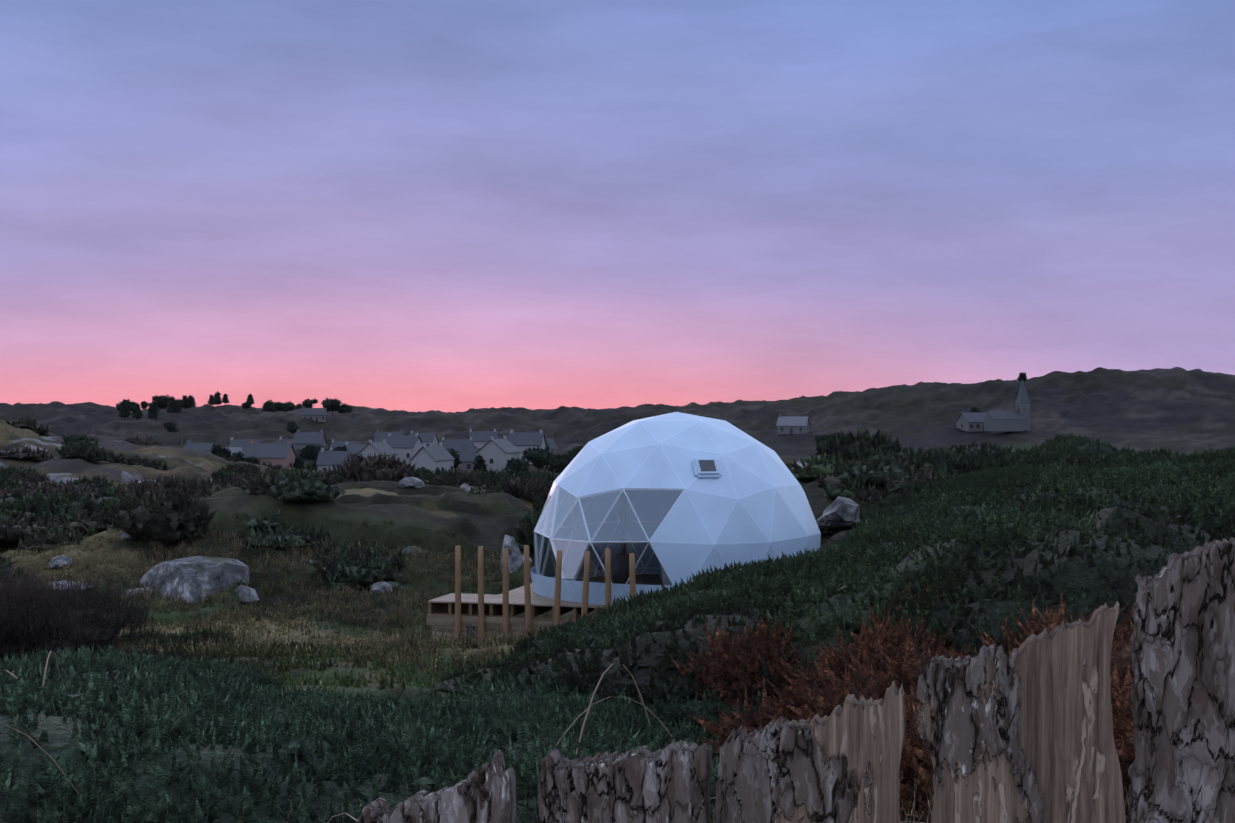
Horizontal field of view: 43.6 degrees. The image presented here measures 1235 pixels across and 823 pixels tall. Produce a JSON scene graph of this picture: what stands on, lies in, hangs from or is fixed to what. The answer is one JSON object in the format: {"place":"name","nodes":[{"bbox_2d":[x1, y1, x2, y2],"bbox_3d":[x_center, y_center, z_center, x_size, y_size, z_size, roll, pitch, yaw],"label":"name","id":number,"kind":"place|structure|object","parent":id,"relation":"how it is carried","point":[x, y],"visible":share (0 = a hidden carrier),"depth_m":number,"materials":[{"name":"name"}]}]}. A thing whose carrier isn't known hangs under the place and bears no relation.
{"place":"outdoors","nodes":[
{"label":"outdoors","id":0,"kind":"place"},
{"bbox_2d":[178,429,896,447],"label":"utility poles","id":1,"kind":"object","parent":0,"point":[181,435],"visible":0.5,"depth_m":426.93,"materials":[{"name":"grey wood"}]},
{"bbox_2d":[0,367,1234,766],"bbox_3d":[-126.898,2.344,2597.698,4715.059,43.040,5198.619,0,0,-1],"label":"terrain","id":2,"kind":"structure","parent":0,"point":[1178,409],"depth_m":510.51,"materials":[{"name":"green plant"}]},
{"bbox_2d":[49,555,72,567],"bbox_3d":[-15.423,4.154,42.830,0.547,0.330,0.654,0,0,45],"label":"boulder","id":3,"kind":"object","parent":2,"relation":"on","point":[57,561],"visible":0.88,"depth_m":42.66,"materials":[{"name":"grey stone"}]},
{"bbox_2d":[36,580,93,596],"bbox_3d":[-12.696,4.078,35.520,1.278,0.375,0.954,0,0,-14],"label":"boulder","id":4,"kind":"object","parent":2,"relation":"on","point":[76,583],"visible":0.1,"depth_m":35.41,"materials":[{"name":"grey stone"}]},
{"bbox_2d":[120,531,133,540],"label":"boulder","id":5,"kind":"object","parent":2,"relation":"on","point":[124,535],"visible":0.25,"depth_m":44.83,"materials":[{"name":"grey stone"}]},
{"bbox_2d":[130,588,151,597],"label":"boulder","id":6,"kind":"object","parent":2,"relation":"on","point":[138,589],"visible":0.21,"depth_m":37.94,"materials":[{"name":"grey stone"}]},
{"bbox_2d":[139,556,249,605],"bbox_3d":[-10.722,4.336,39.553,2.540,1.288,2.505,0,0,-41],"label":"boulder","id":7,"kind":"object","parent":2,"relation":"on","point":[195,576],"visible":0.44,"depth_m":38.84,"materials":[{"name":"grey stone"}]},
{"bbox_2d":[183,439,214,452],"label":"house","id":8,"kind":"structure","parent":2,"relation":"on","point":[207,447],"depth_m":397.02,"materials":[{"name":"grey"}]},
{"bbox_2d":[223,447,241,455],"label":"house","id":9,"kind":"structure","parent":2,"relation":"on","point":[235,449],"depth_m":411.29,"materials":[{"name":"grey"}]},
{"bbox_2d":[228,437,259,453],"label":"house","id":10,"kind":"structure","parent":2,"relation":"on","point":[243,443],"depth_m":484.50,"materials":[{"name":"grey"}]},
{"bbox_2d":[235,585,258,602],"bbox_3d":[-9.338,4.599,38.588,0.720,0.512,0.985,0,0,-32],"label":"boulder","id":11,"kind":"object","parent":2,"relation":"on","point":[247,594],"visible":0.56,"depth_m":38.34,"materials":[{"name":"grey stone"}]},
{"bbox_2d":[243,440,297,467],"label":"house","id":12,"kind":"structure","parent":2,"relation":"on","point":[278,455],"depth_m":363.46,"materials":[{"name":"grey"}]},
{"bbox_2d":[278,436,293,446],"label":"house","id":13,"kind":"structure","parent":2,"relation":"on","point":[282,441],"depth_m":461.63,"materials":[{"name":"grey"}]},
{"bbox_2d":[292,429,326,459],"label":"house","id":14,"kind":"structure","parent":2,"relation":"on","point":[302,439],"depth_m":448.71,"materials":[{"name":"grey"}]},
{"bbox_2d":[301,406,326,421],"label":"house","id":15,"kind":"structure","parent":2,"relation":"on","point":[317,414],"depth_m":700.03,"materials":[{"name":"grey"}]},
{"bbox_2d":[316,447,351,470],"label":"house","id":16,"kind":"structure","parent":2,"relation":"on","point":[326,460],"depth_m":371.37,"materials":[{"name":"grey"}]},
{"bbox_2d":[327,439,359,450],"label":"house","id":17,"kind":"structure","parent":2,"relation":"on","point":[333,444],"depth_m":474.27,"materials":[{"name":"grey"}]},
{"bbox_2d":[124,400,576,471],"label":"tree trunks","id":18,"kind":"object","parent":2,"relation":"on","point":[299,403],"visible":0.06,"depth_m":706.09,"materials":[{"name":"grey plant"}]},
{"bbox_2d":[343,441,366,454],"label":"house","id":19,"kind":"structure","parent":2,"relation":"on","point":[354,448],"depth_m":417.93,"materials":[{"name":"grey"}]},
{"bbox_2d":[357,438,397,459],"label":"house","id":20,"kind":"structure","parent":2,"relation":"on","point":[371,448],"depth_m":395.39,"materials":[{"name":"grey"}]},
{"bbox_2d":[371,582,391,595],"bbox_3d":[-5.802,4.331,37.824,0.534,0.313,0.753,0,0,5],"label":"boulder","id":21,"kind":"object","parent":2,"relation":"on","point":[377,587],"visible":0.65,"depth_m":37.64,"materials":[{"name":"grey stone"}]},
{"bbox_2d":[374,429,404,441],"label":"house","id":22,"kind":"structure","parent":2,"relation":"on","point":[378,436],"depth_m":500.02,"materials":[{"name":"grey"}]},
{"bbox_2d":[386,432,422,464],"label":"house","id":23,"kind":"structure","parent":2,"relation":"on","point":[407,447],"depth_m":418.59,"materials":[{"name":"grey"}]},
{"bbox_2d":[399,477,423,487],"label":"boulder","id":24,"kind":"object","parent":2,"relation":"on","point":[410,482],"visible":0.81,"depth_m":60.49,"materials":[{"name":"grey stone"}]},
{"bbox_2d":[402,546,423,555],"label":"boulder","id":25,"kind":"object","parent":2,"relation":"on","point":[412,548],"visible":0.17,"depth_m":45.48,"materials":[{"name":"grey stone"}]},
{"bbox_2d":[409,430,438,445],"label":"house","id":26,"kind":"structure","parent":2,"relation":"on","point":[430,439],"depth_m":559.32,"materials":[{"name":"grey"}]},
{"bbox_2d":[409,442,454,472],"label":"house","id":27,"kind":"structure","parent":2,"relation":"on","point":[440,456],"depth_m":349.53,"materials":[{"name":"grey paint"}]},
{"bbox_2d":[357,750,516,822],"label":"fence slab","id":28,"kind":"structure","parent":2,"relation":"on","point":[485,792],"depth_m":2.74,"materials":[{"name":"brown wood"}]},
{"bbox_2d":[440,436,473,464],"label":"house","id":29,"kind":"structure","parent":2,"relation":"on","point":[456,444],"depth_m":425.21,"materials":[{"name":"grey"}]},
{"bbox_2d":[0,651,922,822],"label":"bramble stems","id":30,"kind":"object","parent":2,"relation":"on","point":[587,710],"visible":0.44,"depth_m":5.43,"materials":[{"name":"brown plant"}]},
{"bbox_2d":[460,483,470,492],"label":"boulder","id":31,"kind":"object","parent":2,"relation":"on","point":[465,487],"visible":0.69,"depth_m":65.33,"materials":[{"name":"grey stone"}]},
{"bbox_2d":[460,445,479,469],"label":"house","id":32,"kind":"structure","parent":2,"relation":"on","point":[467,456],"depth_m":389.74,"materials":[{"name":"grey"}]},
{"bbox_2d":[466,623,474,638],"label":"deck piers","id":33,"kind":"structure","parent":2,"relation":"on","point":[468,630],"depth_m":29.64,"materials":[{"name":"grey concrete"}]},
{"bbox_2d":[468,428,497,447],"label":"house","id":34,"kind":"structure","parent":2,"relation":"on","point":[481,439],"depth_m":499.49,"materials":[{"name":"grey"}]},
{"bbox_2d":[476,435,520,472],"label":"house","id":35,"kind":"structure","parent":2,"relation":"on","point":[496,453],"depth_m":363.52,"materials":[{"name":"grey paint"}]},
{"bbox_2d":[500,535,522,573],"bbox_3d":[-2.787,3.677,39.797,0.642,1.021,0.577,0,0,-33],"label":"boulder","id":36,"kind":"object","parent":2,"relation":"on","point":[515,559],"visible":0.77,"depth_m":39.58,"materials":[{"name":"grey stone"}]},
{"bbox_2d":[0,375,1026,590],"bbox_3d":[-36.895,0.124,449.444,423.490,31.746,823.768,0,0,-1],"label":"bushes","id":37,"kind":"object","parent":2,"relation":"on","point":[148,530],"visible":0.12,"depth_m":51.60,"materials":[{"name":"green plant"}]},
{"bbox_2d":[427,583,604,619],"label":"timber deck","id":38,"kind":"structure","parent":2,"relation":"on","point":[493,605],"depth_m":29.94,"materials":[{"name":"brown wood"}]},
{"bbox_2d":[427,615,575,646],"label":"deck skirt boards","id":39,"kind":"object","parent":38,"relation":"attached to","point":[441,622],"visible":0.31,"depth_m":29.61,"materials":[{"name":"brown wood"}]},
{"bbox_2d":[530,412,820,604],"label":"geodesic dome","id":40,"kind":"structure","parent":38,"relation":"on","point":[668,499],"depth_m":30.05,"materials":[{"name":"white fabric"}]},
{"bbox_2d":[520,554,532,568],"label":"boulder","id":41,"kind":"object","parent":2,"relation":"on","point":[531,561],"visible":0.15,"depth_m":45.09,"materials":[{"name":"grey stone"}]},
{"bbox_2d":[507,429,546,463],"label":"house","id":42,"kind":"structure","parent":2,"relation":"on","point":[521,441],"depth_m":400.25,"materials":[{"name":"grey"}]},
{"bbox_2d":[454,545,635,646],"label":"wooden posts","id":43,"kind":"object","parent":2,"relation":"on","point":[557,600],"visible":0.5,"depth_m":29.25,"materials":[{"name":"brown wood"}]},
{"bbox_2d":[545,438,556,456],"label":"house","id":44,"kind":"structure","parent":2,"relation":"on","point":[552,445],"depth_m":475.37,"materials":[{"name":"grey"}]},
{"bbox_2d":[0,372,1220,592],"bbox_3d":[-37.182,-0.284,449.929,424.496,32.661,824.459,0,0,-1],"label":"vegetation","id":45,"kind":"object","parent":2,"relation":"on","point":[250,480],"visible":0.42,"depth_m":57.45,"materials":[{"name":"green plant"}]},
{"bbox_2d":[0,432,1234,822],"bbox_3d":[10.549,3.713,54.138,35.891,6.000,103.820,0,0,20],"label":"grass","id":46,"kind":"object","parent":2,"relation":"on","point":[1078,577],"visible":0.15,"depth_m":10.30,"materials":[{"name":"green plant"}]},
{"bbox_2d":[537,740,711,822],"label":"fence slab","id":47,"kind":"structure","parent":2,"relation":"on","point":[670,783],"depth_m":2.66,"materials":[{"name":"brown wood"}]},
{"bbox_2d":[715,681,904,822],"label":"fence slab","id":48,"kind":"structure","parent":2,"relation":"on","point":[840,765],"depth_m":2.58,"materials":[{"name":"brown wood"}]},
{"bbox_2d":[816,515,860,526],"bbox_3d":[5.690,2.685,39.926,1.177,0.602,1.066,0,0,38],"label":"boulder","id":49,"kind":"object","parent":2,"relation":"on","point":[821,521],"visible":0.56,"depth_m":39.58,"materials":[{"name":"grey stone"}]},
{"bbox_2d":[823,496,859,521],"bbox_3d":[5.535,2.400,37.972,0.899,0.630,1.149,0,0,26],"label":"boulder","id":50,"kind":"object","parent":2,"relation":"on","point":[841,509],"visible":1,"depth_m":37.60,"materials":[{"name":"grey stone"}]},
{"bbox_2d":[955,412,986,431],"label":"house","id":51,"kind":"structure","parent":2,"relation":"on","point":[969,421],"depth_m":517.40,"materials":[{"name":"grey paint"}]},
{"bbox_2d":[984,380,1029,430],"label":"church","id":52,"kind":"structure","parent":2,"relation":"on","point":[1017,418],"depth_m":505.16,"materials":[{"name":"grey stone"}]},
{"bbox_2d":[916,601,1125,822],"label":"fence slab","id":53,"kind":"structure","parent":2,"relation":"on","point":[1023,733],"depth_m":2.50,"materials":[{"name":"brown wood"}]},
{"bbox_2d":[1128,537,1234,822],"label":"fence slab","id":54,"kind":"structure","parent":2,"relation":"on","point":[1182,766],"depth_m":2.45,"materials":[{"name":"brown wood"}]},
{"bbox_2d":[0,0,1234,412],"label":"sky","id":55,"kind":"structure","parent":0,"point":[453,206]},
{"bbox_2d":[776,414,809,434],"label":"house","id":56,"kind":"structure","parent":0,"point":[791,425],"depth_m":545.85,"materials":[{"name":"grey"}]}
]}

